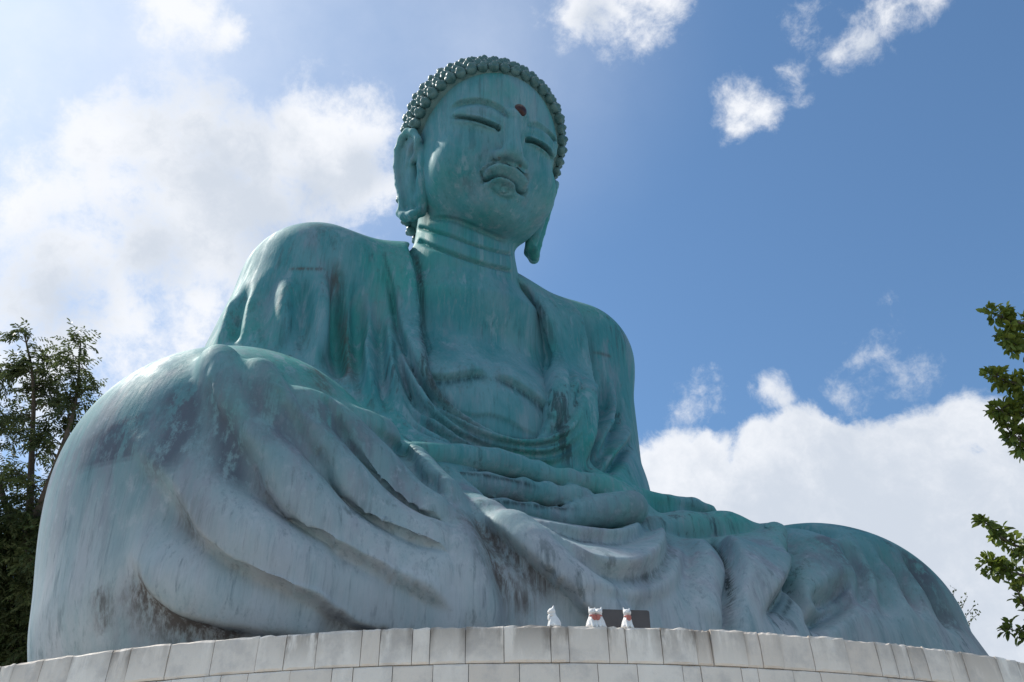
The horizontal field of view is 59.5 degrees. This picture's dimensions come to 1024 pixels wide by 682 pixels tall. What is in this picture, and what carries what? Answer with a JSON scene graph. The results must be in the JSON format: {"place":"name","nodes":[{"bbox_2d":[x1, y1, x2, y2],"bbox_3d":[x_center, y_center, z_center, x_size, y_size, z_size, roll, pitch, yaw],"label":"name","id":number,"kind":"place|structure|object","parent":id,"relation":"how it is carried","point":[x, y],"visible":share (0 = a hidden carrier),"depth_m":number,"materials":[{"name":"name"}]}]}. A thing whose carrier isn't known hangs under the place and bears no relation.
{"place":"outdoors","nodes":[
{"label":"outdoors","id":0,"kind":"place"},
{"bbox_2d":[0,0,1023,662],"label":"sky","id":1,"kind":"structure","parent":0,"point":[795,219],"materials":[{"name":"blue"}]},
{"bbox_2d":[952,587,980,625],"bbox_3d":[6.245,4.900,11.971,0.523,3.091,0.767,16,-41,-21],"label":"wispy shrub","id":2,"kind":"object","parent":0,"point":[978,614],"visible":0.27,"depth_m":12.60,"materials":[{"name":"green plant"}]},
{"label":"plaza","id":3,"kind":"structure","parent":0,"visible":0},
{"bbox_2d":[0,317,107,665],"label":"spire tree","id":4,"kind":"object","parent":3,"relation":"on","point":[19,528],"visible":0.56,"depth_m":16.66,"materials":[{"name":"green plant"}]},
{"bbox_2d":[0,625,1023,681],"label":"pedestal","id":5,"kind":"object","parent":3,"relation":"on","point":[528,653],"visible":1,"depth_m":5.02,"materials":[{"name":"stone"}]},
{"bbox_2d":[27,55,988,661],"bbox_3d":[0.167,0.382,12.250,10.205,10.979,6.920,16,-41,-21],"label":"seated statue","id":6,"kind":"object","parent":5,"relation":"on","point":[327,427],"visible":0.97,"depth_m":7.86,"materials":[{"name":"teal metal"}]},
{"bbox_2d":[547,605,560,625],"bbox_3d":[0.239,1.579,5.116,0.081,0.129,0.077,10,-39,-14],"label":"cat figurine","id":7,"kind":"object","parent":5,"relation":"on","point":[553,619],"visible":0.81,"depth_m":5.09,"materials":[{"name":"white ceramic"}]},
{"bbox_2d":[586,607,597,626],"bbox_3d":[0.459,1.588,5.131,0.075,0.127,0.079,15,-41,-20],"label":"cat figurine","id":8,"kind":"object","parent":5,"relation":"on","point":[591,621],"visible":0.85,"depth_m":5.10,"materials":[{"name":"white ceramic"}]},
{"bbox_2d":[595,607,606,626],"bbox_3d":[0.501,1.589,5.133,0.075,0.127,0.079,-14,-40,16],"label":"cat figurine","id":9,"kind":"object","parent":5,"relation":"on","point":[600,620],"visible":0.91,"depth_m":5.10,"materials":[{"name":"white ceramic"}]},
{"bbox_2d":[602,609,649,627],"bbox_3d":[0.675,1.703,5.333,0.292,0.185,0.115,3,-38,-6],"label":"board","id":10,"kind":"object","parent":5,"relation":"on","point":[614,618],"visible":0.41,"depth_m":5.33,"materials":[{"name":"grey"}]},
{"bbox_2d":[621,608,633,627],"bbox_3d":[0.662,1.597,5.149,0.075,0.127,0.079,10,-39,-13],"label":"cat figurine","id":11,"kind":"object","parent":5,"relation":"on","point":[627,622],"visible":0.88,"depth_m":5.12,"materials":[{"name":"white ceramic"}]},
{"bbox_2d":[971,301,1023,646],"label":"broadleaf tree","id":12,"kind":"object","parent":3,"relation":"on","point":[1010,336],"visible":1,"depth_m":9.02,"materials":[{"name":"green plant"}]}
]}

